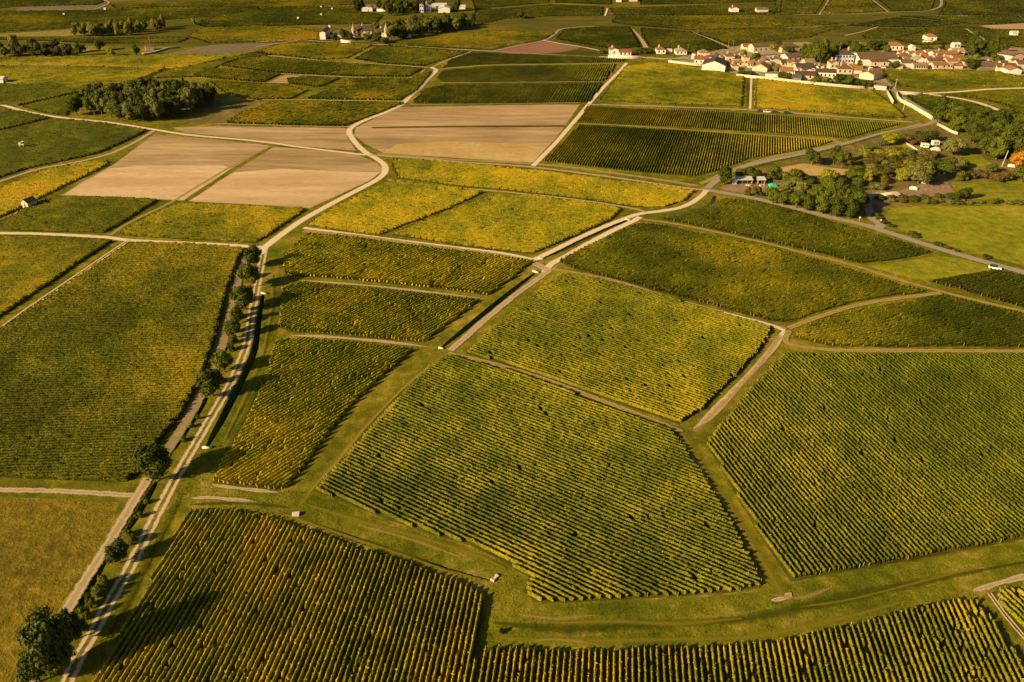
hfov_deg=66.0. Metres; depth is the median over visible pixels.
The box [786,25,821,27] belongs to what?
bare field
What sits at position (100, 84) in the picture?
tree
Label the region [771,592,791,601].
bare patch
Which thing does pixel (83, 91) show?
tree
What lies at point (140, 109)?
tree
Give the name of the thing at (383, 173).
gravel track
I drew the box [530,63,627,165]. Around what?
gravel track
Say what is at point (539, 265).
gravel track
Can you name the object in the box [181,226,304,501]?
grass strip
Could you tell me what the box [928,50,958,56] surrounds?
house
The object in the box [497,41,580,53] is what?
red field
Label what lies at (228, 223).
vineyard plot
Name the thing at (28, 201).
hut
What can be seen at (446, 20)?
tree
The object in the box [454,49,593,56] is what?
track
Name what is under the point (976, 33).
tree
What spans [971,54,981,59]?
tree
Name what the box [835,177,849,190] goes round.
tree
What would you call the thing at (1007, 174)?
bush
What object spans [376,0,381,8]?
tree
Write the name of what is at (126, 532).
bush
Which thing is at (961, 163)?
bush
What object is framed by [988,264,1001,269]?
parked car
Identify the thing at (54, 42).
tree
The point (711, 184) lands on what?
road
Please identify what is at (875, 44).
tree
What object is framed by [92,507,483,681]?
vineyard plot
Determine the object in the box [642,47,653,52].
bush
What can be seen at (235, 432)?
grass band
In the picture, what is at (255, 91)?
vineyard plot
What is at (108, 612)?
farm track
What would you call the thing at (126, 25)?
poplar tree
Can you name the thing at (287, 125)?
track
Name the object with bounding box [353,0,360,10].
conifer tree
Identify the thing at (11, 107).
gravel track
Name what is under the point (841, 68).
house
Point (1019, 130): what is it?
tree
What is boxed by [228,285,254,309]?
tree
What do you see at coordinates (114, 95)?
tree
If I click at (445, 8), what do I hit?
shed
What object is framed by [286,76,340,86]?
vineyard plot
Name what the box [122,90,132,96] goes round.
tree
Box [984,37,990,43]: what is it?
tree
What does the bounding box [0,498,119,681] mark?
dry field
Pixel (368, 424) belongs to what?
grass band
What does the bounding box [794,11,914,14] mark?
track
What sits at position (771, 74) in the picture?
outbuilding
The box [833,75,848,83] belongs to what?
tree
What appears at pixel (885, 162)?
bush
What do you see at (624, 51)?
house
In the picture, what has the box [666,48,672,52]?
house
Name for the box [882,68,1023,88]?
vineyard plot
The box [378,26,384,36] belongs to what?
castle
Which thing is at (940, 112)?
tree
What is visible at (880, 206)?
scrub land
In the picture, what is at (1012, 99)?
vineyard plot
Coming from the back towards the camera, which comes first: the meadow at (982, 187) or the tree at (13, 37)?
the tree at (13, 37)
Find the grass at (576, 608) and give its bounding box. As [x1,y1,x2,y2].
[80,286,1023,680]
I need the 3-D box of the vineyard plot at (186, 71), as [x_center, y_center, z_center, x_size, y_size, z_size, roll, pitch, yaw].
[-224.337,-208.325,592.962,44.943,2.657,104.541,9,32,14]
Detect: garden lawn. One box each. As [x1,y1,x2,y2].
[896,142,913,149]
[955,154,990,166]
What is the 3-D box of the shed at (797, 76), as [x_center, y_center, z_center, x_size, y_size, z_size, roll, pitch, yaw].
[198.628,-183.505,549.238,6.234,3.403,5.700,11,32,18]
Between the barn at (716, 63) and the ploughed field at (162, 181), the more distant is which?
the barn at (716, 63)
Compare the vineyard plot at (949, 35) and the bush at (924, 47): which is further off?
the vineyard plot at (949, 35)
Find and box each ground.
[0,44,1023,681]
[319,21,471,42]
[673,42,1023,89]
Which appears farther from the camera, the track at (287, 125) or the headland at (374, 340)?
the track at (287, 125)
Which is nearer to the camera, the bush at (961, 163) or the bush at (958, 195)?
the bush at (958, 195)
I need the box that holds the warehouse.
[753,50,777,57]
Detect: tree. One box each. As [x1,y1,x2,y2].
[0,46,9,56]
[7,33,17,42]
[11,40,19,46]
[15,604,76,677]
[15,648,44,681]
[35,49,49,55]
[49,38,59,46]
[57,607,83,639]
[65,96,81,115]
[69,24,76,36]
[74,42,82,54]
[74,92,83,110]
[77,25,85,36]
[79,84,94,94]
[82,93,96,114]
[84,81,97,90]
[88,25,97,35]
[90,88,104,111]
[90,93,103,116]
[93,40,104,50]
[97,81,104,88]
[99,96,114,117]
[100,83,117,94]
[104,24,109,34]
[104,537,129,563]
[107,20,112,31]
[107,99,122,120]
[109,90,119,100]
[109,98,119,118]
[112,20,119,30]
[114,23,119,34]
[115,82,124,91]
[118,92,128,101]
[119,20,123,29]
[121,80,131,86]
[121,100,134,121]
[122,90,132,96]
[122,95,141,117]
[123,22,132,34]
[123,84,133,91]
[127,17,134,30]
[129,443,172,481]
[130,86,143,95]
[131,44,139,54]
[131,100,149,120]
[132,76,147,87]
[132,92,142,100]
[135,20,142,31]
[139,86,150,97]
[142,90,155,99]
[145,76,159,82]
[145,95,164,120]
[147,81,160,88]
[150,86,160,99]
[156,90,170,113]
[159,82,167,91]
[161,78,171,87]
[162,96,180,115]
[166,83,178,96]
[172,79,180,88]
[172,95,181,112]
[177,85,187,109]
[178,77,188,86]
[180,87,197,112]
[187,80,197,86]
[189,85,203,106]
[193,367,223,396]
[197,86,205,103]
[199,82,216,101]
[203,86,217,104]
[209,349,234,371]
[224,317,241,335]
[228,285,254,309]
[229,306,242,321]
[234,263,260,285]
[243,244,262,266]
[339,29,348,39]
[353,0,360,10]
[362,32,372,41]
[371,20,378,31]
[372,31,381,41]
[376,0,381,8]
[381,1,386,9]
[381,21,390,31]
[385,5,393,15]
[385,26,395,36]
[394,25,406,38]
[395,0,403,13]
[402,0,408,9]
[404,18,413,23]
[407,24,414,36]
[408,0,414,10]
[409,15,417,20]
[412,0,419,11]
[414,21,422,33]
[420,19,428,30]
[425,18,432,30]
[432,19,440,33]
[442,14,450,30]
[451,17,461,30]
[453,0,460,10]
[458,15,465,27]
[465,17,471,26]
[517,10,523,18]
[718,166,732,183]
[734,168,749,175]
[738,49,747,55]
[744,166,762,176]
[750,52,760,60]
[751,186,762,196]
[764,187,780,202]
[777,184,789,191]
[777,190,790,205]
[785,177,799,191]
[789,190,803,207]
[794,179,807,193]
[801,43,807,58]
[801,193,816,210]
[804,43,813,57]
[805,148,823,164]
[807,184,824,195]
[810,42,820,59]
[814,194,833,213]
[816,42,827,63]
[819,167,838,179]
[820,183,842,197]
[821,38,829,46]
[821,174,835,189]
[823,47,831,63]
[829,43,837,58]
[829,144,841,163]
[829,197,845,216]
[832,40,844,49]
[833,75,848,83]
[835,150,853,167]
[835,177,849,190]
[836,189,854,198]
[842,39,851,48]
[843,75,854,84]
[843,166,864,177]
[843,196,862,218]
[848,185,864,193]
[849,40,856,52]
[853,191,867,212]
[854,42,864,51]
[857,189,870,203]
[863,44,871,50]
[863,169,873,183]
[867,39,880,50]
[877,39,887,49]
[881,45,891,50]
[881,132,900,142]
[906,161,934,183]
[914,129,941,140]
[930,165,940,179]
[931,104,948,122]
[935,95,952,105]
[937,157,958,176]
[941,137,968,154]
[943,105,963,119]
[943,109,965,120]
[946,101,957,121]
[946,116,967,130]
[959,105,975,118]
[959,187,972,198]
[964,36,977,55]
[964,119,982,132]
[965,58,979,68]
[967,123,985,142]
[968,111,994,125]
[969,36,984,54]
[970,30,979,38]
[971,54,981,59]
[974,130,997,140]
[977,131,996,152]
[978,44,986,54]
[982,41,990,56]
[982,105,991,114]
[983,124,993,130]
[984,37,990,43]
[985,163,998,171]
[987,136,1011,159]
[988,108,1008,121]
[989,35,1001,57]
[990,45,1000,56]
[990,121,1003,127]
[992,127,1004,135]
[999,118,1009,126]
[999,124,1013,128]
[1000,108,1018,115]
[1001,128,1016,139]
[1008,136,1023,155]
[1009,119,1023,126]
[1009,150,1023,166]
[1012,114,1023,123]
[1012,124,1023,136]
[1013,165,1023,181]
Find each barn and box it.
[319,27,329,39]
[702,56,727,71]
[974,62,995,70]
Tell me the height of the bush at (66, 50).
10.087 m
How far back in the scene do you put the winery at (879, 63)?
586.80 m
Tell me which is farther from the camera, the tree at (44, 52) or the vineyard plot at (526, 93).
the tree at (44, 52)
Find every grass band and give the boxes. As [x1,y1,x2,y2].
[105,493,180,641]
[192,502,287,507]
[222,383,258,455]
[224,278,272,438]
[276,511,459,575]
[307,504,504,567]
[308,525,377,550]
[311,357,441,489]
[360,525,457,555]
[493,562,1023,631]
[499,600,908,642]
[518,614,591,618]
[536,639,593,643]
[550,618,742,625]
[679,436,753,547]
[733,126,915,175]
[746,81,748,104]
[772,588,829,598]
[801,554,1023,606]
[972,191,1023,192]
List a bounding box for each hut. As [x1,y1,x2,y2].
[0,76,7,82]
[20,196,36,207]
[144,44,153,50]
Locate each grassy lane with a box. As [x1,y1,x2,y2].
[299,350,450,504]
[303,230,528,260]
[447,352,682,432]
[551,268,786,329]
[643,219,1023,311]
[681,433,786,593]
[694,334,779,432]
[782,330,1023,352]
[786,292,941,328]
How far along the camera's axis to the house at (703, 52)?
609.97 m
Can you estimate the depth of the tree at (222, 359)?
226.03 m
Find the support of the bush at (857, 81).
on the village ground at (735, 50)
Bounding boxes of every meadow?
[868,256,987,279]
[885,206,1023,265]
[950,181,1023,199]
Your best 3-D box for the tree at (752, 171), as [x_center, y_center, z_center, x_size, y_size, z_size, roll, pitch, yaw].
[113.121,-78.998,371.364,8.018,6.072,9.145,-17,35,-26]
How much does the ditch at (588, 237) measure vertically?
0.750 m
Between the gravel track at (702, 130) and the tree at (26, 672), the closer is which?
the tree at (26, 672)
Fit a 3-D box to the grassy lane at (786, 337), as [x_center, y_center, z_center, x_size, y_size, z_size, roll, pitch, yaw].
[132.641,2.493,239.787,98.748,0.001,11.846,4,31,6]
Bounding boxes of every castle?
[357,24,373,35]
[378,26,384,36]
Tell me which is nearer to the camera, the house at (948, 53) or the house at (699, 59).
the house at (699, 59)
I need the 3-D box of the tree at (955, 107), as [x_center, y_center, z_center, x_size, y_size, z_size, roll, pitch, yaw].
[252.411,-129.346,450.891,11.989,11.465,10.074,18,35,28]
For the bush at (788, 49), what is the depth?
628.25 m
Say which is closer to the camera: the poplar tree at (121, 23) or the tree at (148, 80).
the tree at (148, 80)
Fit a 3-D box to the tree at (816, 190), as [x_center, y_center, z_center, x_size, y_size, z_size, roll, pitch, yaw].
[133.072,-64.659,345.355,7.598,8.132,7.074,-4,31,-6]
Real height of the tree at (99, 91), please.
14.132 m
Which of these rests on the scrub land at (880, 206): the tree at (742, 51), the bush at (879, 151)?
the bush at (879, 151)
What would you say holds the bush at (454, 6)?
on the distant land at (183, 28)
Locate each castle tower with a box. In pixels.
[351,24,355,36]
[384,23,388,36]
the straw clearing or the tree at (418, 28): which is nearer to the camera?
the straw clearing
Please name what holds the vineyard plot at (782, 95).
on the ground at (372, 400)
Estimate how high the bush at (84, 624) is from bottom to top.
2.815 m
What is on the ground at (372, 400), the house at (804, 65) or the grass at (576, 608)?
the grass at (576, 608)
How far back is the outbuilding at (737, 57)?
597.91 m
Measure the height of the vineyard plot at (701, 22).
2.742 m
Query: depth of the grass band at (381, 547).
170.35 m
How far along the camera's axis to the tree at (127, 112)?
452.45 m
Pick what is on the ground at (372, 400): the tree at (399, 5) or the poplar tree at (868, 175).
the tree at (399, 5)
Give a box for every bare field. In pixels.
[0,29,89,36]
[15,3,105,10]
[169,42,280,53]
[181,101,266,123]
[268,75,297,82]
[324,4,393,7]
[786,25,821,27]
[982,23,1023,28]
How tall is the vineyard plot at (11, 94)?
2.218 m
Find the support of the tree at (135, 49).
on the ground at (372, 400)
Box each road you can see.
[704,78,936,188]
[704,188,1023,273]
[864,190,886,228]
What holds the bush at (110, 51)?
on the ground at (372, 400)
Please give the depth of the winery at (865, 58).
591.25 m
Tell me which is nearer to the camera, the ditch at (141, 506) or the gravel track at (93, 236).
the ditch at (141, 506)
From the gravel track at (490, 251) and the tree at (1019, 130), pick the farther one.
the tree at (1019, 130)
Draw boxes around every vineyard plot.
[0,0,103,7]
[0,6,260,31]
[0,36,189,43]
[0,54,225,67]
[0,65,165,87]
[0,83,79,105]
[0,107,49,129]
[0,118,146,177]
[0,160,108,216]
[0,195,158,232]
[0,234,113,317]
[0,241,244,481]
[23,92,80,116]
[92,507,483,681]
[110,0,355,7]
[119,202,306,242]
[149,51,271,77]
[187,25,319,42]
[192,6,383,26]
[193,67,280,82]
[209,80,309,99]
[213,337,413,490]
[222,56,422,76]
[226,100,403,125]
[258,42,372,59]
[279,281,478,342]
[282,232,532,295]
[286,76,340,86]
[306,180,481,234]
[308,71,431,100]
[315,354,762,602]
[354,46,466,65]
[388,30,554,49]
[392,158,694,206]
[393,193,622,253]
[412,82,601,104]
[421,13,473,26]
[436,63,614,82]
[442,52,627,67]
[466,271,772,423]
[472,0,549,8]
[472,4,603,25]
[477,597,1023,681]
[543,124,833,176]
[555,0,611,4]
[556,26,641,48]
[560,222,926,322]
[577,105,900,137]
[599,62,744,105]
[609,2,775,15]
[611,15,839,29]
[640,0,775,4]
[640,27,727,49]
[662,197,931,263]
[697,25,843,46]
[705,351,1023,581]
[754,78,905,118]
[778,0,823,14]
[794,294,1023,347]
[821,0,885,14]
[846,17,958,26]
[861,28,925,38]
[878,0,934,10]
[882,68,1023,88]
[895,26,972,45]
[899,15,1023,23]
[906,94,993,112]
[930,269,1023,307]
[938,0,1023,15]
[945,89,1023,113]
[970,28,1023,47]
[991,584,1023,632]
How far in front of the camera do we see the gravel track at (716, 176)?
402.27 m
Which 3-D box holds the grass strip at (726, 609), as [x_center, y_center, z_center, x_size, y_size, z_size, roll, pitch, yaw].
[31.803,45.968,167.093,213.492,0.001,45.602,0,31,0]
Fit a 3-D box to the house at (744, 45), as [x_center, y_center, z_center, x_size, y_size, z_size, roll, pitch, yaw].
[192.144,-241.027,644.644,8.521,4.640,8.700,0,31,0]
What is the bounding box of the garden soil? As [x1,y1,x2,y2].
[898,181,954,196]
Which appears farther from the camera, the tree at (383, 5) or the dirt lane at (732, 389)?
the tree at (383, 5)
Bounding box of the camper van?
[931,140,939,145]
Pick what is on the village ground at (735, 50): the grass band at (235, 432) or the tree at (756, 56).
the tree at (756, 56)
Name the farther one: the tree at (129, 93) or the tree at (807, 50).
the tree at (807, 50)
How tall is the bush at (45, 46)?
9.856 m
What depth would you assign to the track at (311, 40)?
672.79 m
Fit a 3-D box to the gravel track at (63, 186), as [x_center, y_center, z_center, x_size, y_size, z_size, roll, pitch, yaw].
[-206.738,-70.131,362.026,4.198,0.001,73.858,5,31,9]
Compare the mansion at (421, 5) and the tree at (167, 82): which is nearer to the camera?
the tree at (167, 82)
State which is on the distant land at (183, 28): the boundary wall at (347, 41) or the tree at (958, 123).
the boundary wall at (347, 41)
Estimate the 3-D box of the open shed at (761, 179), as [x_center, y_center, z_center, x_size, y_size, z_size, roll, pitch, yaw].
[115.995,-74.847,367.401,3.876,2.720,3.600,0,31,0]
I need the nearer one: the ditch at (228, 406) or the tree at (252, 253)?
the ditch at (228, 406)
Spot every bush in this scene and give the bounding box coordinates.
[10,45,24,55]
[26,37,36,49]
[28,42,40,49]
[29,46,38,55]
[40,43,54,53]
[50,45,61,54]
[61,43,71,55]
[75,605,90,619]
[79,618,88,631]
[84,592,94,608]
[90,583,105,597]
[96,574,112,588]
[98,26,107,35]
[105,48,114,54]
[122,529,132,539]
[125,533,137,545]
[134,511,143,517]
[142,498,149,503]
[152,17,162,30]
[180,436,186,442]
[226,343,235,351]
[227,334,237,343]
[330,32,337,39]
[380,37,388,42]
[450,2,458,10]
[597,49,605,53]
[636,47,644,52]
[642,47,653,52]
[691,46,698,52]
[744,71,755,74]
[744,187,751,194]
[766,165,781,178]
[769,44,777,49]
[771,64,780,70]
[780,168,803,180]
[781,72,791,77]
[783,46,795,52]
[798,169,809,180]
[806,178,816,183]
[809,75,822,83]
[820,77,833,84]
[848,164,863,168]
[849,77,861,84]
[850,176,865,185]
[858,149,870,156]
[860,79,874,88]
[862,144,879,150]
[864,168,878,175]
[865,162,882,169]
[866,163,879,168]
[868,153,886,160]
[868,182,887,189]
[874,149,888,154]
[874,194,884,199]
[875,173,890,183]
[876,139,890,145]
[877,168,892,176]
[881,147,897,151]
[881,160,892,164]
[881,164,900,171]
[883,149,901,155]
[888,61,900,67]
[888,154,900,161]
[893,157,909,162]
[893,162,908,167]
[895,167,910,180]
[898,197,907,202]
[900,133,926,143]
[900,148,910,154]
[905,154,916,161]
[907,231,916,236]
[909,195,920,198]
[909,198,917,201]
[910,149,919,155]
[915,153,935,161]
[916,148,929,154]
[916,158,929,162]
[919,193,930,199]
[920,44,933,49]
[922,198,930,203]
[929,157,941,163]
[930,150,940,156]
[930,198,937,203]
[933,193,943,197]
[944,198,954,203]
[946,191,962,200]
[955,157,966,168]
[955,200,964,204]
[956,171,969,180]
[959,56,971,60]
[965,170,976,177]
[973,168,989,177]
[982,254,990,258]
[986,198,999,203]
[989,172,1005,180]
[991,54,1002,61]
[999,170,1013,180]
[1000,43,1009,49]
[1004,199,1013,203]
[1013,199,1023,204]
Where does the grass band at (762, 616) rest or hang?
on the grass at (576, 608)
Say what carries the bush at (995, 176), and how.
on the scrub land at (880, 206)
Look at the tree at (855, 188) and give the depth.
343.72 m
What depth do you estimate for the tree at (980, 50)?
615.52 m
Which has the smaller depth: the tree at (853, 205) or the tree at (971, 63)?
the tree at (853, 205)
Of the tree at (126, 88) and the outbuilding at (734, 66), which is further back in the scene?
the outbuilding at (734, 66)
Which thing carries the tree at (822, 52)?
on the village ground at (735, 50)
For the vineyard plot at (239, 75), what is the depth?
560.21 m
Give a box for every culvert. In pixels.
[292,511,299,516]
[490,574,498,581]
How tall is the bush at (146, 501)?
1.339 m
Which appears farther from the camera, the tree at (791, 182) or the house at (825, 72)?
the house at (825, 72)
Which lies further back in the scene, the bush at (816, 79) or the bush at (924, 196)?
the bush at (816, 79)
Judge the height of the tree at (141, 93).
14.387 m
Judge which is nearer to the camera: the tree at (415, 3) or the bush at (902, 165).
the bush at (902, 165)
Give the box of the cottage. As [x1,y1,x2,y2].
[1009,31,1018,35]
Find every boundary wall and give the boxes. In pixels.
[142,47,179,54]
[340,39,352,42]
[608,55,640,58]
[668,60,701,65]
[736,74,872,89]
[886,88,893,103]
[896,91,932,119]
[904,141,916,149]
[937,123,957,134]
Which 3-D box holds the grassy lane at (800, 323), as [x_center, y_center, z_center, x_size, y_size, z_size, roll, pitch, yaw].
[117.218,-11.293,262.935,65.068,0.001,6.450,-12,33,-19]
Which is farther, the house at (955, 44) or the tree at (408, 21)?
the tree at (408, 21)
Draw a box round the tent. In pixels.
[929,147,940,150]
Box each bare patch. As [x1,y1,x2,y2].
[192,496,260,502]
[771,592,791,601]
[973,573,1023,591]
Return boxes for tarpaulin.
[768,183,777,187]
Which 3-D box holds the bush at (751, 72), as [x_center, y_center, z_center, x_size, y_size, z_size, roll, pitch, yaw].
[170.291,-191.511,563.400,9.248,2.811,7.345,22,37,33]
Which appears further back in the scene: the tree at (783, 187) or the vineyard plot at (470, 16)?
the vineyard plot at (470, 16)
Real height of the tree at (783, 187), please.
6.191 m
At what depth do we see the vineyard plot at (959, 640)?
145.20 m
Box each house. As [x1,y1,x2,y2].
[329,32,341,37]
[609,45,618,54]
[618,49,631,54]
[655,44,665,53]
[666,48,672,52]
[674,45,686,54]
[694,56,708,63]
[697,49,709,55]
[723,51,734,59]
[729,5,739,11]
[733,60,743,65]
[741,43,750,49]
[741,54,749,65]
[752,61,770,71]
[755,7,768,12]
[758,58,770,61]
[769,55,780,63]
[779,66,793,74]
[781,52,801,60]
[792,61,815,69]
[793,69,815,78]
[801,58,815,64]
[814,66,836,77]
[826,57,838,68]
[834,47,854,63]
[835,62,852,73]
[852,66,862,73]
[859,68,882,80]
[882,42,903,49]
[897,53,911,58]
[898,59,913,66]
[908,44,915,50]
[910,55,926,61]
[910,62,928,68]
[912,52,928,56]
[922,33,937,40]
[924,57,943,63]
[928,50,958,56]
[928,61,948,68]
[943,57,958,62]
[948,48,965,53]
[950,42,961,47]
[1002,65,1021,73]
[1011,60,1023,68]
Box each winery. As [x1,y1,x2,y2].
[748,42,778,51]
[778,43,799,52]
[853,52,898,64]
[869,60,889,66]
[996,50,1016,59]
[1004,49,1023,59]
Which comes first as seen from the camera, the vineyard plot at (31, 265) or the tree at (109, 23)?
the vineyard plot at (31, 265)
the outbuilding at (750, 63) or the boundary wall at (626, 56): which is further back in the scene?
the boundary wall at (626, 56)
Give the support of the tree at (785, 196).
on the ground at (372, 400)
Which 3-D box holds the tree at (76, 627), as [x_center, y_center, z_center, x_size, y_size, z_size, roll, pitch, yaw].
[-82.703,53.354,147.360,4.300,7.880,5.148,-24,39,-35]
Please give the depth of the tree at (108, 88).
477.34 m
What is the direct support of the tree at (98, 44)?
on the ground at (372, 400)
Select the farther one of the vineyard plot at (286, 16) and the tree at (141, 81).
the vineyard plot at (286, 16)
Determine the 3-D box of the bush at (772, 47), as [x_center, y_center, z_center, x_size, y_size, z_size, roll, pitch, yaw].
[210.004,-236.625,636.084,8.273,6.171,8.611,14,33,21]
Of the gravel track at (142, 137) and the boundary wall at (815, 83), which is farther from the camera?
the boundary wall at (815, 83)
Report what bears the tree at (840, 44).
on the village ground at (735, 50)
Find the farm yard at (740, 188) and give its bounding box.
[720,183,768,195]
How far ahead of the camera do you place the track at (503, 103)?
492.96 m
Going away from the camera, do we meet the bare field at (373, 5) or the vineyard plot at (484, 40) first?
the vineyard plot at (484, 40)
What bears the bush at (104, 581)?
on the ground at (372, 400)
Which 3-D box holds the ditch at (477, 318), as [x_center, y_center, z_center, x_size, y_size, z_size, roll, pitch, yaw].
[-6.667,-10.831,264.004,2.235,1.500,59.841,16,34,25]
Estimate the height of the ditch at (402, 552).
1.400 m
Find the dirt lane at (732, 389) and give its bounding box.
[694,329,784,428]
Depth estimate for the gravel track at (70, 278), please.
282.80 m
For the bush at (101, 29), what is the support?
on the distant land at (183, 28)
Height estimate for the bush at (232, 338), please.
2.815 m
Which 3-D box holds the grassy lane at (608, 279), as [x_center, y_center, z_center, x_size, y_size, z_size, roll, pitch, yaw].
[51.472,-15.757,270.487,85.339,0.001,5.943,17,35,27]
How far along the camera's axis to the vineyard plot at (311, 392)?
214.21 m
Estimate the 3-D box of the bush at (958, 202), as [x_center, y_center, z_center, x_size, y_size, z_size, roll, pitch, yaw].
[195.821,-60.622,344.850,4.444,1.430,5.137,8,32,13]
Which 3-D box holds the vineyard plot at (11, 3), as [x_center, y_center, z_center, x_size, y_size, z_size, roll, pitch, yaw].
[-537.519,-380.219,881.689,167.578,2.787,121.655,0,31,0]
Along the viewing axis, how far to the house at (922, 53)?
607.26 m
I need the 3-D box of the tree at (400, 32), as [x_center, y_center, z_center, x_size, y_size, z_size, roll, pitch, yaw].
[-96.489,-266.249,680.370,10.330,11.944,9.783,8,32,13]
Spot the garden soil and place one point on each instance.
(937, 187)
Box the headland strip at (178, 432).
[165,256,246,455]
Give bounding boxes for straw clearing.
[781,163,847,174]
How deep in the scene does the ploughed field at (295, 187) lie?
364.17 m
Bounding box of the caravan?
[920,142,929,147]
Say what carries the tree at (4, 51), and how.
on the ground at (372, 400)
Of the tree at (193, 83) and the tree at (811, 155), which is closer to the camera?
the tree at (811, 155)
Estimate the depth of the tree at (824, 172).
360.13 m
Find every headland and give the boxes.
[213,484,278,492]
[292,335,427,346]
[302,280,484,298]
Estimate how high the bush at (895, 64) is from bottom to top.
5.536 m
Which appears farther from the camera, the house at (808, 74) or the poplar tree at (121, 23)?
the poplar tree at (121, 23)
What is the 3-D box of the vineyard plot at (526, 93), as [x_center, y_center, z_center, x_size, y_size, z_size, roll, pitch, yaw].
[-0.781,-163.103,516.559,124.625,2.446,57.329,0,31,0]
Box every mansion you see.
[419,2,423,12]
[424,2,430,11]
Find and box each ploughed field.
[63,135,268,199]
[64,165,229,199]
[173,126,355,150]
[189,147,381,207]
[190,169,379,207]
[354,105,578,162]
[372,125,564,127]
[384,141,546,161]
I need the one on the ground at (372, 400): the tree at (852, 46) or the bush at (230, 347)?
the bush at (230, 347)
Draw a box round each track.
[0,105,366,155]
[0,130,155,181]
[0,232,261,247]
[0,487,132,497]
[2,239,130,325]
[8,163,113,216]
[29,478,151,681]
[61,249,267,681]
[109,146,271,234]
[218,123,345,126]
[259,67,437,253]
[261,40,375,44]
[262,99,402,101]
[268,55,427,67]
[281,69,425,78]
[303,227,532,259]
[370,154,703,189]
[378,153,697,185]
[383,44,486,50]
[388,179,645,212]
[410,102,579,104]
[435,63,608,70]
[447,270,551,350]
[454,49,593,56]
[457,81,601,82]
[493,26,592,50]
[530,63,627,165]
[531,259,551,270]
[533,190,708,260]
[542,216,641,272]
[543,40,596,49]
[578,123,837,139]
[588,104,910,121]
[599,56,671,59]
[632,29,648,47]
[666,58,863,74]
[700,123,920,183]
[723,312,782,330]
[749,78,752,108]
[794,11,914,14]
[895,87,1023,93]
[929,94,999,110]
[931,0,942,9]
[987,593,1023,638]
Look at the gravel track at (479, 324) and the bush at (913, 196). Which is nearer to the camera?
the gravel track at (479, 324)
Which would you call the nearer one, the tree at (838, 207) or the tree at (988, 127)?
the tree at (838, 207)
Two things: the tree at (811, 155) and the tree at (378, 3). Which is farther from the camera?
the tree at (378, 3)
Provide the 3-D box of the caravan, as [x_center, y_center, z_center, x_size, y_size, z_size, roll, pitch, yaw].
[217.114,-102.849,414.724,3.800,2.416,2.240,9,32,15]
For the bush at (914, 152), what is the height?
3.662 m
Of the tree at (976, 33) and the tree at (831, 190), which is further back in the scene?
the tree at (976, 33)
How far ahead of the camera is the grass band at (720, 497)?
181.24 m
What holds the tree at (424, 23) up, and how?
on the castle ground at (357, 38)
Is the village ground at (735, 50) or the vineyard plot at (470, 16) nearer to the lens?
the village ground at (735, 50)
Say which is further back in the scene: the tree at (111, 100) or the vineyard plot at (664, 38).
the vineyard plot at (664, 38)
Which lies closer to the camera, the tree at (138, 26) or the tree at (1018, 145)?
the tree at (1018, 145)
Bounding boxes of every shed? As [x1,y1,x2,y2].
[431,3,446,8]
[438,4,450,12]
[735,176,752,183]
[756,176,765,183]
[793,74,801,79]
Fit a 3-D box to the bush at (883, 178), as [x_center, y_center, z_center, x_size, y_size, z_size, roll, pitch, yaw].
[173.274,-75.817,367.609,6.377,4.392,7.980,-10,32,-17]
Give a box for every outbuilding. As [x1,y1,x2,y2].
[729,61,738,70]
[732,54,740,59]
[747,61,753,66]
[765,72,778,76]
[779,60,787,65]
[786,60,796,66]
[803,67,813,70]
[873,82,887,89]
[947,62,953,68]
[950,54,965,58]
[953,63,963,68]
[995,63,1017,70]
[998,60,1008,62]
[1008,58,1018,62]
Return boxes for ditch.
[75,557,106,614]
[126,481,157,529]
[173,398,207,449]
[206,294,264,445]
[308,521,488,579]
[441,273,535,346]
[544,220,627,257]
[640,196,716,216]
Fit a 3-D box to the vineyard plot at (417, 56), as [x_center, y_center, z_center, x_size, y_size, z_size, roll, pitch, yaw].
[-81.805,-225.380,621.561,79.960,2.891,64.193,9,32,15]
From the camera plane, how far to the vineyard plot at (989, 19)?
773.67 m
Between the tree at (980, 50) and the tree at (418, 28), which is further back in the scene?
the tree at (418, 28)
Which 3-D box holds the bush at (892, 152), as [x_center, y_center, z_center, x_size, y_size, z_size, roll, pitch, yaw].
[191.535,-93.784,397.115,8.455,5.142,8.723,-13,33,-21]
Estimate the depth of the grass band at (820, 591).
158.21 m
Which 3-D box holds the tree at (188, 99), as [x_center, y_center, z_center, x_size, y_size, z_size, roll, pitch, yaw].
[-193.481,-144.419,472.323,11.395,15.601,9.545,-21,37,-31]
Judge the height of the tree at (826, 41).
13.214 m
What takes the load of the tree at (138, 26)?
on the ground at (372, 400)
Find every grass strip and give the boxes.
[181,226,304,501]
[186,486,1023,648]
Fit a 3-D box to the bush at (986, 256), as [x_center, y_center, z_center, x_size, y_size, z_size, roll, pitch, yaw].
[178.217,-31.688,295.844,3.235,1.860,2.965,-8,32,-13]
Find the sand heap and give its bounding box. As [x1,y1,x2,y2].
[881,191,901,198]
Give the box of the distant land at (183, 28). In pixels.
[0,0,1023,56]
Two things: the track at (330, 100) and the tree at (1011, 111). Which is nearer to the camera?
the tree at (1011, 111)
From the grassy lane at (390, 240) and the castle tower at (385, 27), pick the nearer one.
the grassy lane at (390, 240)
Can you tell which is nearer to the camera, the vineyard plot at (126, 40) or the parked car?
the parked car
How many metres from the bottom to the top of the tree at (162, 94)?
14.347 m
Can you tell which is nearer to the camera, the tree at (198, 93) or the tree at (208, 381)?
the tree at (208, 381)
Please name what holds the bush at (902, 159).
on the scrub land at (880, 206)
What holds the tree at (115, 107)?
on the ground at (372, 400)
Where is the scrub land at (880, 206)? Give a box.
[729,126,1023,219]

